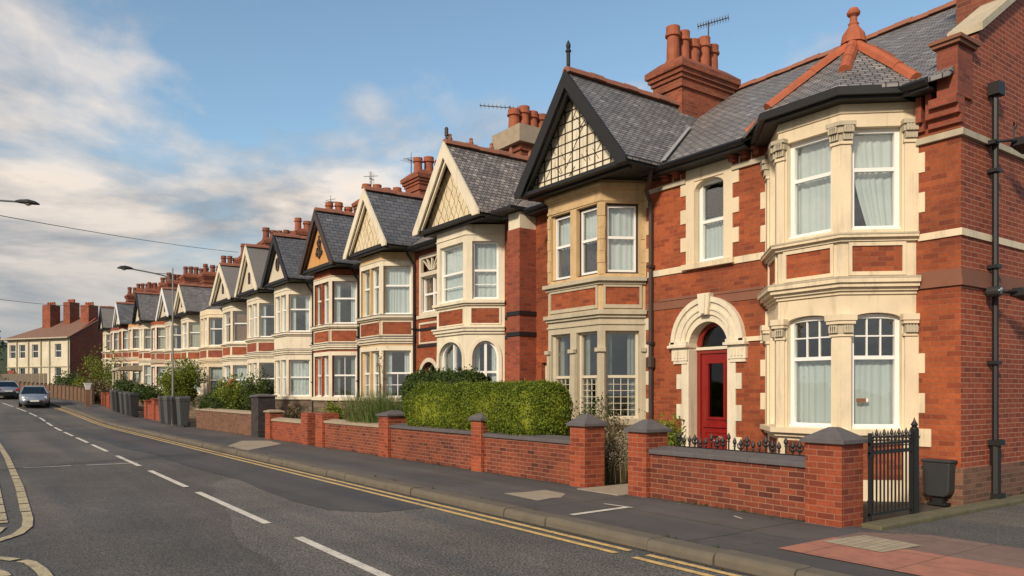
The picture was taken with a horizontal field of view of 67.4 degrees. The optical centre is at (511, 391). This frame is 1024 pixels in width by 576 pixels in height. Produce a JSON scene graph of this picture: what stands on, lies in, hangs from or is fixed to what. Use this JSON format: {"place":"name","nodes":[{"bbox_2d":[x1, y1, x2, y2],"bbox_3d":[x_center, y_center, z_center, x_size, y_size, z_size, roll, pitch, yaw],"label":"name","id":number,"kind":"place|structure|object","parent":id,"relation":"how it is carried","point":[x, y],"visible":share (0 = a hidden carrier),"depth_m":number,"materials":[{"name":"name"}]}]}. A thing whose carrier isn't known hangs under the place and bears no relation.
{"place":"outdoors","nodes":[
{"label":"outdoors","id":0,"kind":"place"},
{"bbox_2d":[0,341,6,373],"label":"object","id":1,"kind":"structure","parent":0,"point":[3,363],"depth_m":236.64,"materials":[{"name":"green plant"}]},
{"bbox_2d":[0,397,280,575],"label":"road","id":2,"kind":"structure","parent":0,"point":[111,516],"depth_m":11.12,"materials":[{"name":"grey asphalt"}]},
{"bbox_2d":[0,381,19,397],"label":"parked car","id":3,"kind":"object","parent":2,"relation":"on","point":[9,388],"visible":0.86,"depth_m":60.78,"materials":[{"name":"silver metal"}]},
{"bbox_2d":[0,443,52,575],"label":"yellow edge blocks","id":4,"kind":"structure","parent":2,"relation":"on","point":[39,569],"depth_m":10.34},
{"bbox_2d":[16,386,51,406],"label":"parked car","id":5,"kind":"object","parent":2,"relation":"on","point":[33,394],"visible":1,"depth_m":51.86,"materials":[{"name":"silver metal"}]},
{"bbox_2d":[3,403,390,575],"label":"line","id":6,"kind":"object","parent":2,"relation":"on","point":[370,569],"visible":1,"depth_m":10.18,"materials":[{"name":"white paint"}]},
{"bbox_2d":[62,428,446,511],"bbox_3d":[-11.357,1.712,23.944,2.632,0.001,32.240,0,0,-36],"label":"road patch","id":7,"kind":"object","parent":2,"relation":"on","point":[308,491],"visible":0.98,"depth_m":15.32,"materials":[{"name":"grey asphalt"}]},
{"bbox_2d":[52,407,740,575],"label":"double yellow line","id":8,"kind":"object","parent":2,"relation":"on","point":[656,562],"visible":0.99,"depth_m":10.26,"materials":[{"name":"yellow paint"}]},
{"bbox_2d":[65,409,804,575],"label":"gutter dirt","id":9,"kind":"structure","parent":2,"relation":"on","point":[727,569],"depth_m":10.78,"materials":[{"name":"brown soil"}]},
{"bbox_2d":[211,479,751,575],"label":"worn road surface","id":10,"kind":"object","parent":2,"relation":"on","point":[427,541],"visible":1,"depth_m":8.57,"materials":[{"name":"grey asphalt"}]},
{"bbox_2d":[94,400,195,424],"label":"garden ground","id":11,"kind":"structure","parent":0,"point":[192,421],"depth_m":49.76,"materials":[{"name":"soil"}]},
{"bbox_2d":[0,373,46,383],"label":"panel fence","id":12,"kind":"object","parent":11,"relation":"on","point":[27,378],"visible":0.37,"depth_m":73.24,"materials":[{"name":"beige wood"}]},
{"bbox_2d":[0,299,102,385],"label":"apartment house","id":13,"kind":"structure","parent":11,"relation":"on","point":[52,346],"depth_m":82.33,"materials":[{"name":"paint"}]},
{"bbox_2d":[49,370,81,386],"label":"shrub","id":14,"kind":"object","parent":11,"relation":"on","point":[68,380],"visible":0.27,"depth_m":63.95,"materials":[{"name":"green plant"}]},
{"bbox_2d":[82,377,111,400],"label":"shrub","id":15,"kind":"object","parent":11,"relation":"on","point":[98,388],"visible":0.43,"depth_m":58.03,"materials":[{"name":"green plant"}]},
{"bbox_2d":[76,344,126,390],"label":"shrub","id":16,"kind":"object","parent":11,"relation":"on","point":[107,374],"visible":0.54,"depth_m":62.13,"materials":[{"name":"green plant"}]},
{"bbox_2d":[111,378,138,391],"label":"shrub","id":17,"kind":"object","parent":11,"relation":"on","point":[125,384],"visible":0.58,"depth_m":51.42,"materials":[{"name":"green plant"}]},
{"bbox_2d":[111,365,142,389],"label":"porch","id":18,"kind":"object","parent":11,"relation":"on","point":[130,368],"visible":0.58,"depth_m":55.55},
{"bbox_2d":[129,383,163,408],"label":"shrub","id":19,"kind":"object","parent":11,"relation":"on","point":[147,392],"visible":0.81,"depth_m":46.23,"materials":[{"name":"green plant"}]},
{"bbox_2d":[143,398,161,420],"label":"garden wall","id":20,"kind":"structure","parent":11,"relation":"on","point":[151,409],"depth_m":41.69,"materials":[{"name":"brick"}]},
{"bbox_2d":[155,356,208,405],"bbox_3d":[-16.911,-0.078,39.324,2.537,3.562,3.576,0,0,-36],"label":"tree","id":21,"kind":"object","parent":11,"relation":"on","point":[185,382],"visible":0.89,"depth_m":38.69,"materials":[{"name":"green plant"}]},
{"bbox_2d":[15,396,919,575],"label":"pavement","id":22,"kind":"structure","parent":0,"point":[636,517],"depth_m":10.89,"materials":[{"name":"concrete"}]},
{"bbox_2d":[15,381,93,403],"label":"plank fence","id":23,"kind":"object","parent":22,"relation":"on","point":[70,392],"visible":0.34,"depth_m":60.20,"materials":[{"name":"brown wood"}]},
{"bbox_2d":[128,393,139,416],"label":"wheelie bin","id":24,"kind":"object","parent":22,"relation":"on","point":[133,398],"visible":0.99,"depth_m":43.98,"materials":[{"name":"grey plastic"}]},
{"bbox_2d":[117,265,173,424],"bbox_3d":[-17.337,-2.175,36.388,2.470,7.550,0.240,0,0,-34],"label":"street lamp","id":25,"kind":"object","parent":22,"relation":"on","point":[124,267],"visible":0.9,"depth_m":36.96,"materials":[{"name":"grey metal"}]},
{"bbox_2d":[162,396,171,423],"bbox_3d":[-16.560,0.897,37.218,0.563,1.399,0.627,0,0,-40],"label":"wheelie bin","id":26,"kind":"object","parent":22,"relation":"on","point":[167,409],"visible":0.44,"depth_m":36.95,"materials":[{"name":"plastic"}]},
{"bbox_2d":[169,396,179,424],"bbox_3d":[-15.709,0.897,35.978,0.563,1.399,0.627,0,0,-31],"label":"wheelie bin","id":27,"kind":"object","parent":22,"relation":"on","point":[173,410],"visible":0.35,"depth_m":35.70,"materials":[{"name":"grey plastic"}]},
{"bbox_2d":[175,396,191,426],"bbox_3d":[-14.862,0.897,34.743,0.563,1.399,0.627,0,0,-38],"label":"wheelie bin","id":28,"kind":"object","parent":22,"relation":"on","point":[182,405],"visible":1,"depth_m":34.54,"materials":[{"name":"plastic"}]},
{"bbox_2d":[228,441,280,449],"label":"pavement slab","id":29,"kind":"structure","parent":22,"relation":"on","point":[247,445],"depth_m":23.18,"materials":[{"name":"beige concrete"}]},
{"bbox_2d":[504,490,564,500],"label":"pavement slab","id":30,"kind":"structure","parent":22,"relation":"on","point":[540,495],"depth_m":11.91,"materials":[{"name":"beige concrete"}]},
{"bbox_2d":[779,537,1023,575],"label":"red paving","id":31,"kind":"structure","parent":22,"relation":"on","point":[915,562],"depth_m":7.20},
{"bbox_2d":[824,535,920,551],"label":"tactile slab","id":32,"kind":"structure","parent":31,"relation":"on","point":[872,543],"depth_m":8.02,"materials":[{"name":"beige concrete"}]},
{"bbox_2d":[836,532,1023,568],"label":"brown paving","id":33,"kind":"structure","parent":22,"relation":"on","point":[987,553],"depth_m":7.80,"materials":[{"name":"brown concrete"}]},
{"bbox_2d":[0,0,952,342],"label":"sky","id":34,"kind":"structure","parent":0,"point":[208,124],"materials":[{"name":"blue"}]},
{"bbox_2d":[191,424,950,526],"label":"front garden ground","id":35,"kind":"structure","parent":0,"point":[923,507],"depth_m":10.65,"materials":[{"name":"soil"}]},
{"bbox_2d":[191,390,248,409],"bbox_3d":[-12.746,0.792,33.439,1.604,1.755,7.882,0,0,-36],"label":"shrub","id":36,"kind":"object","parent":35,"relation":"on","point":[211,402],"visible":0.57,"depth_m":33.02,"materials":[{"name":"green plant"}]},
{"bbox_2d":[209,373,257,410],"bbox_3d":[-11.718,0.418,32.464,1.773,2.489,4.838,0,0,-36],"label":"shrub","id":37,"kind":"object","parent":35,"relation":"on","point":[228,390],"visible":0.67,"depth_m":31.81,"materials":[{"name":"green plant"}]},
{"bbox_2d":[195,394,276,437],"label":"garden wall","id":38,"kind":"structure","parent":35,"relation":"on","point":[248,422],"depth_m":28.67,"materials":[{"name":"brown brick"}]},
{"bbox_2d":[240,366,277,406],"bbox_3d":[-9.783,0.333,29.650,1.275,2.646,2.527,0,0,-36],"label":"shrub","id":39,"kind":"object","parent":35,"relation":"on","point":[262,386],"visible":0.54,"depth_m":29.41,"materials":[{"name":"green plant"}]},
{"bbox_2d":[263,410,317,444],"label":"garden wall","id":40,"kind":"structure","parent":35,"relation":"on","point":[278,426],"depth_m":24.39,"materials":[{"name":"brick"}]},
{"bbox_2d":[316,399,346,419],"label":"shrub","id":41,"kind":"object","parent":35,"relation":"on","point":[331,408],"visible":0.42,"depth_m":23.00,"materials":[{"name":"green plant"}]},
{"bbox_2d":[339,388,407,426],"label":"ornamental grass","id":42,"kind":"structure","parent":35,"relation":"on","point":[367,409],"depth_m":20.22,"materials":[{"name":"green plant"}]},
{"bbox_2d":[400,364,487,411],"bbox_3d":[-1.801,0.475,20.102,0.967,2.352,3.834,0,0,-36],"label":"hedge","id":43,"kind":"object","parent":35,"relation":"on","point":[452,376],"visible":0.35,"depth_m":19.83,"materials":[{"name":"green plant"}]},
{"bbox_2d":[315,410,607,487],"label":"garden wall","id":44,"kind":"structure","parent":35,"relation":"on","point":[575,458],"depth_m":15.32,"materials":[{"name":"brick"}]},
{"bbox_2d":[402,378,574,435],"bbox_3d":[-0.702,0.683,16.326,1.167,1.936,5.639,0,0,-36],"label":"hedge","id":45,"kind":"object","parent":35,"relation":"on","point":[529,407],"visible":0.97,"depth_m":15.09,"materials":[{"name":"green plant"}]},
{"bbox_2d":[572,390,619,444],"bbox_3d":[1.597,0.812,14.764,0.961,1.694,0.906,0,0,18],"label":"shrub","id":46,"kind":"object","parent":35,"relation":"on","point":[594,413],"visible":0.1,"depth_m":14.76,"materials":[{"name":"green plant"}]},
{"bbox_2d":[588,400,632,480],"bbox_3d":[1.757,0.906,14.000,1.060,1.514,1.404,0,0,-36],"label":"shrub","id":47,"kind":"object","parent":35,"relation":"on","point":[611,435],"visible":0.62,"depth_m":13.80,"materials":[{"name":"green plant"}]},
{"bbox_2d":[604,455,627,482],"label":"ornamental grass","id":48,"kind":"object","parent":35,"relation":"on","point":[613,477],"depth_m":13.52,"materials":[{"name":"green plant"}]},
{"bbox_2d":[656,410,687,446],"bbox_3d":[2.659,0.975,13.029,0.788,1.364,0.825,0,0,-36],"label":"shrub","id":49,"kind":"object","parent":35,"relation":"on","point":[671,438],"visible":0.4,"depth_m":12.97,"materials":[{"name":"green plant"}]},
{"bbox_2d":[624,419,867,527],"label":"garden wall","id":50,"kind":"structure","parent":35,"relation":"on","point":[820,482],"depth_m":10.04,"materials":[{"name":"brick"}]},
{"bbox_2d":[676,433,804,455],"bbox_3d":[3.312,1.095,10.834,0.060,1.010,2.649,0,0,-36],"label":"railing","id":51,"kind":"object","parent":50,"relation":"on","point":[759,444],"visible":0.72,"depth_m":10.89,"materials":[{"name":"black metal"}]},
{"bbox_2d":[867,417,918,521],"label":"iron gate","id":52,"kind":"structure","parent":50,"relation":"attached to","point":[912,449],"depth_m":9.58,"materials":[{"name":"black metal"}]},
{"bbox_2d":[921,458,957,505],"bbox_3d":[6.055,1.280,10.890,0.235,0.640,0.410,0,0,-36],"label":"litter bin","id":53,"kind":"object","parent":35,"relation":"on","point":[939,481],"visible":1,"depth_m":10.81,"materials":[{"name":"grey plastic"}]},
{"bbox_2d":[577,484,627,495],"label":"garden path","id":54,"kind":"structure","parent":0,"point":[619,489],"depth_m":12.47,"materials":[{"name":"beige concrete"}]},
{"bbox_2d":[885,503,1023,548],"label":"driveway","id":55,"kind":"structure","parent":0,"point":[1003,526],"depth_m":9.03,"materials":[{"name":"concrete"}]},
{"bbox_3d":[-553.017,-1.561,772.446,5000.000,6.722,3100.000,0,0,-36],"label":"ground","id":56,"kind":"structure","parent":0,"visible":0},
{"bbox_2d":[0,396,93,417],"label":"kerb","id":57,"kind":"structure","parent":56,"relation":"on","point":[73,410],"depth_m":51.42,"materials":[{"name":"concrete"}]},
{"bbox_2d":[97,287,135,390],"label":"terraced house","id":58,"kind":"structure","parent":56,"relation":"on","point":[105,318],"depth_m":69.86,"materials":[{"name":"paint"}]},
{"bbox_2d":[108,283,157,389],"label":"terraced house","id":59,"kind":"structure","parent":56,"relation":"on","point":[114,338],"depth_m":66.24,"materials":[{"name":"beige brick"}]},
{"bbox_2d":[126,277,166,392],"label":"terraced house","id":60,"kind":"structure","parent":56,"relation":"on","point":[133,344],"depth_m":58.98,"materials":[{"name":"beige brick"}]},
{"bbox_2d":[131,272,180,405],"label":"terraced house","id":61,"kind":"structure","parent":56,"relation":"on","point":[145,310],"depth_m":55.38,"materials":[{"name":"brick"}]},
{"bbox_2d":[112,282,221,378],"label":"terraced house","id":62,"kind":"structure","parent":56,"relation":"on","point":[123,315],"depth_m":62.61,"materials":[{"name":"brick"}]},
{"bbox_2d":[149,266,273,393],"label":"terraced house","id":63,"kind":"structure","parent":56,"relation":"on","point":[158,344],"depth_m":51.91,"materials":[{"name":"beige brick"}]},
{"bbox_2d":[157,328,164,349],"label":"window","id":64,"kind":"structure","parent":63,"relation":"in","point":[161,331],"depth_m":51.75,"materials":[{"name":"white plastic"}]},
{"bbox_2d":[155,264,298,395],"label":"terraced house","id":65,"kind":"structure","parent":56,"relation":"on","point":[164,308],"depth_m":48.52,"materials":[{"name":"paint"}]},
{"bbox_2d":[174,255,305,417],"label":"terraced house","id":66,"kind":"structure","parent":56,"relation":"on","point":[191,302],"depth_m":44.51,"materials":[{"name":"beige brick"}]},
{"bbox_2d":[190,322,199,347],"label":"window","id":67,"kind":"structure","parent":66,"relation":"in","point":[194,326],"depth_m":44.52,"materials":[{"name":"white plastic"}]},
{"bbox_2d":[197,243,350,400],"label":"terraced house","id":68,"kind":"structure","parent":56,"relation":"on","point":[210,348],"depth_m":40.91,"materials":[{"name":"paint"}]},
{"bbox_2d":[209,318,222,345],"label":"window","id":69,"kind":"structure","parent":68,"relation":"in","point":[212,320],"depth_m":40.90,"materials":[{"name":"white plastic"}]},
{"bbox_2d":[210,367,222,392],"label":"window","id":70,"kind":"structure","parent":68,"relation":"in","point":[216,373],"depth_m":40.89,"materials":[{"name":"white plastic"}]},
{"bbox_2d":[209,227,350,386],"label":"terraced house","id":71,"kind":"structure","parent":56,"relation":"on","point":[233,359],"depth_m":37.29,"materials":[{"name":"beige brick"}]},
{"bbox_2d":[233,311,246,341],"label":"window","id":72,"kind":"structure","parent":71,"relation":"in","point":[240,317],"depth_m":37.29,"materials":[{"name":"grey glass"}]},
{"bbox_2d":[234,365,246,386],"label":"window","id":73,"kind":"structure","parent":71,"relation":"in","point":[238,369],"depth_m":37.28,"materials":[{"name":"white glass"}]},
{"bbox_2d":[234,217,350,409],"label":"terraced house","id":74,"kind":"structure","parent":56,"relation":"on","point":[259,340],"depth_m":34.33,"materials":[{"name":"brick"}]},
{"bbox_2d":[259,303,273,336],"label":"window","id":75,"kind":"structure","parent":74,"relation":"in","point":[263,305],"depth_m":33.98,"materials":[{"name":"white plastic"}]},
{"bbox_2d":[260,202,430,418],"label":"terraced house","id":76,"kind":"structure","parent":56,"relation":"on","point":[292,352],"depth_m":30.93,"materials":[{"name":"brick"}]},
{"bbox_2d":[289,360,309,395],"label":"window","id":77,"kind":"structure","parent":76,"relation":"in","point":[299,369],"depth_m":30.94,"materials":[{"name":"white glass"}]},
{"bbox_2d":[289,294,309,331],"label":"window","id":78,"kind":"structure","parent":76,"relation":"in","point":[293,309],"depth_m":30.93,"materials":[{"name":"white plastic"}]},
{"bbox_2d":[298,183,404,418],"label":"terraced house","id":79,"kind":"structure","parent":56,"relation":"on","point":[326,267],"depth_m":27.32,"materials":[{"name":"orange brick"}]},
{"bbox_2d":[333,356,355,396],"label":"window","id":80,"kind":"structure","parent":79,"relation":"in","point":[337,375],"depth_m":27.31,"materials":[{"name":"white plastic"}]},
{"bbox_2d":[333,281,355,323],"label":"window","id":81,"kind":"structure","parent":79,"relation":"in","point":[337,298],"depth_m":27.31,"materials":[{"name":"white plastic"}]},
{"bbox_2d":[343,156,588,406],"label":"terraced house","id":82,"kind":"structure","parent":56,"relation":"on","point":[381,238],"depth_m":24.03,"materials":[{"name":"beige paint"}]},
{"bbox_2d":[365,352,369,396],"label":"window","id":83,"kind":"structure","parent":82,"relation":"in","point":[366,353],"depth_m":25.00,"materials":[{"name":"white plastic"}]},
{"bbox_2d":[374,351,378,396],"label":"window","id":84,"kind":"structure","parent":82,"relation":"in","point":[375,352],"depth_m":24.40,"materials":[{"name":"white plastic"}]},
{"bbox_2d":[374,268,386,314],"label":"window","id":85,"kind":"structure","parent":82,"relation":"in","point":[376,287],"depth_m":24.40,"materials":[{"name":"white plastic"}]},
{"bbox_2d":[384,266,410,313],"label":"window","id":86,"kind":"structure","parent":82,"relation":"in","point":[398,285],"depth_m":24.03,"materials":[{"name":"white plastic"}]},
{"bbox_2d":[385,351,410,396],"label":"window","id":87,"kind":"structure","parent":82,"relation":"in","point":[388,354],"depth_m":24.03,"materials":[{"name":"white plastic"}]},
{"bbox_2d":[91,416,852,575],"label":"kerb","id":88,"kind":"structure","parent":56,"relation":"on","point":[754,564],"depth_m":9.47,"materials":[{"name":"concrete"}]},
{"bbox_2d":[405,105,722,415],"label":"terraced house","id":89,"kind":"structure","parent":56,"relation":"on","point":[475,226],"depth_m":20.09,"materials":[{"name":"beige brick"}]},
{"bbox_2d":[423,275,436,312],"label":"window","id":90,"kind":"structure","parent":89,"relation":"in","point":[432,280],"depth_m":23.38,"materials":[{"name":"white plastic"}]},
{"bbox_2d":[442,343,460,371],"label":"window","id":91,"kind":"structure","parent":89,"relation":"in","point":[450,351],"depth_m":20.90,"materials":[{"name":"white plastic"}]},
{"bbox_2d":[442,243,462,302],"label":"window","id":92,"kind":"structure","parent":89,"relation":"in","point":[454,275],"depth_m":20.82,"materials":[{"name":"white plastic"}]},
{"bbox_2d":[472,341,497,381],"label":"window","id":93,"kind":"structure","parent":89,"relation":"in","point":[476,353],"depth_m":19.96,"materials":[{"name":"white plastic"}]},
{"bbox_2d":[472,241,497,298],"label":"window","id":94,"kind":"structure","parent":89,"relation":"in","point":[484,254],"depth_m":20.08,"materials":[{"name":"white glass"}]},
{"bbox_2d":[514,24,779,470],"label":"terraced house","id":95,"kind":"structure","parent":56,"relation":"on","point":[603,147],"depth_m":16.09,"materials":[{"name":"red brick"}]},
{"bbox_2d":[553,213,569,281],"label":"window","id":96,"kind":"structure","parent":95,"relation":"in","point":[564,224],"depth_m":16.97,"materials":[{"name":"white glass"}]},
{"bbox_2d":[556,334,569,392],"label":"window","id":97,"kind":"structure","parent":95,"relation":"in","point":[562,376],"depth_m":17.04,"materials":[{"name":"white glass"}]},
{"bbox_2d":[578,331,596,416],"bbox_3d":[1.687,-0.350,16.126,0.208,1.800,0.660,0,0,-36],"label":"window","id":98,"kind":"structure","parent":95,"relation":"in","point":[587,376],"depth_m":16.34,"materials":[{"name":"white glass"}]},
{"bbox_2d":[578,205,596,276],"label":"window","id":99,"kind":"structure","parent":95,"relation":"in","point":[590,217],"depth_m":16.28,"materials":[{"name":"white glass"}]},
{"bbox_2d":[605,331,638,418],"bbox_3d":[2.245,-0.350,15.879,0.703,1.800,0.208,0,0,-5],"label":"window","id":100,"kind":"structure","parent":95,"relation":"in","point":[632,336],"depth_m":15.95,"materials":[{"name":"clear glass"}]},
{"bbox_2d":[605,204,638,273],"bbox_3d":[2.245,-3.145,15.879,0.703,1.450,0.209,0,0,-5],"label":"window","id":101,"kind":"structure","parent":95,"relation":"in","point":[620,221],"depth_m":15.96,"materials":[{"name":"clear glass"}]},
{"bbox_2d":[653,0,1023,506],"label":"terraced house","id":102,"kind":"structure","parent":56,"relation":"on","point":[862,236],"depth_m":11.60,"materials":[{"name":"red brick"}]},
{"bbox_2d":[700,178,722,261],"bbox_3d":[3.844,-3.235,14.522,0.207,1.570,0.660,0,0,-36],"label":"window","id":103,"kind":"structure","parent":102,"relation":"in","point":[711,230],"depth_m":14.69,"materials":[{"name":"white plastic"}]},
{"bbox_2d":[697,349,726,448],"bbox_3d":[3.874,0.300,14.568,0.120,2.200,0.900,0,0,-36],"label":"door","id":104,"kind":"structure","parent":102,"relation":"in","point":[711,367],"depth_m":14.68,"materials":[{"name":"red paint"}]},
{"bbox_2d":[789,316,830,427],"bbox_3d":[4.696,-0.305,11.922,0.208,1.710,0.760,0,0,-36],"label":"window","id":105,"kind":"structure","parent":102,"relation":"in","point":[810,376],"depth_m":12.05,"materials":[{"name":"white plastic"}]},
{"bbox_2d":[789,134,830,238],"bbox_3d":[4.694,-3.160,11.920,0.202,1.520,0.760,0,0,-36],"label":"window","id":106,"kind":"structure","parent":102,"relation":"in","point":[811,158],"depth_m":12.04,"materials":[{"name":"glass"}]},
{"bbox_2d":[852,314,899,428],"bbox_3d":[5.401,-0.305,11.498,0.713,1.710,0.206,0,0,6],"label":"window","id":107,"kind":"structure","parent":102,"relation":"in","point":[874,378],"depth_m":11.56,"materials":[{"name":"white plastic"}]},
{"bbox_2d":[852,128,899,229],"bbox_3d":[5.401,-3.160,11.501,0.713,1.520,0.211,0,0,6],"label":"window","id":108,"kind":"structure","parent":102,"relation":"in","point":[875,152],"depth_m":11.56,"materials":[{"name":"white plastic"}]},
{"bbox_2d":[985,286,1023,300],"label":"wall light","id":109,"kind":"object","parent":102,"relation":"attached to","point":[996,291],"visible":1,"depth_m":11.05,"materials":[{"name":"black paint"}]},
{"bbox_2d":[985,122,1023,153],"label":"wall light","id":110,"kind":"object","parent":102,"relation":"attached to","point":[1017,144],"visible":1,"depth_m":11.09,"materials":[{"name":"black paint"}]},
{"bbox_2d":[861,494,1023,530],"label":"driveway edging","id":111,"kind":"object","parent":56,"relation":"on","point":[914,519],"visible":0.45,"depth_m":9.80,"materials":[{"name":"concrete"}]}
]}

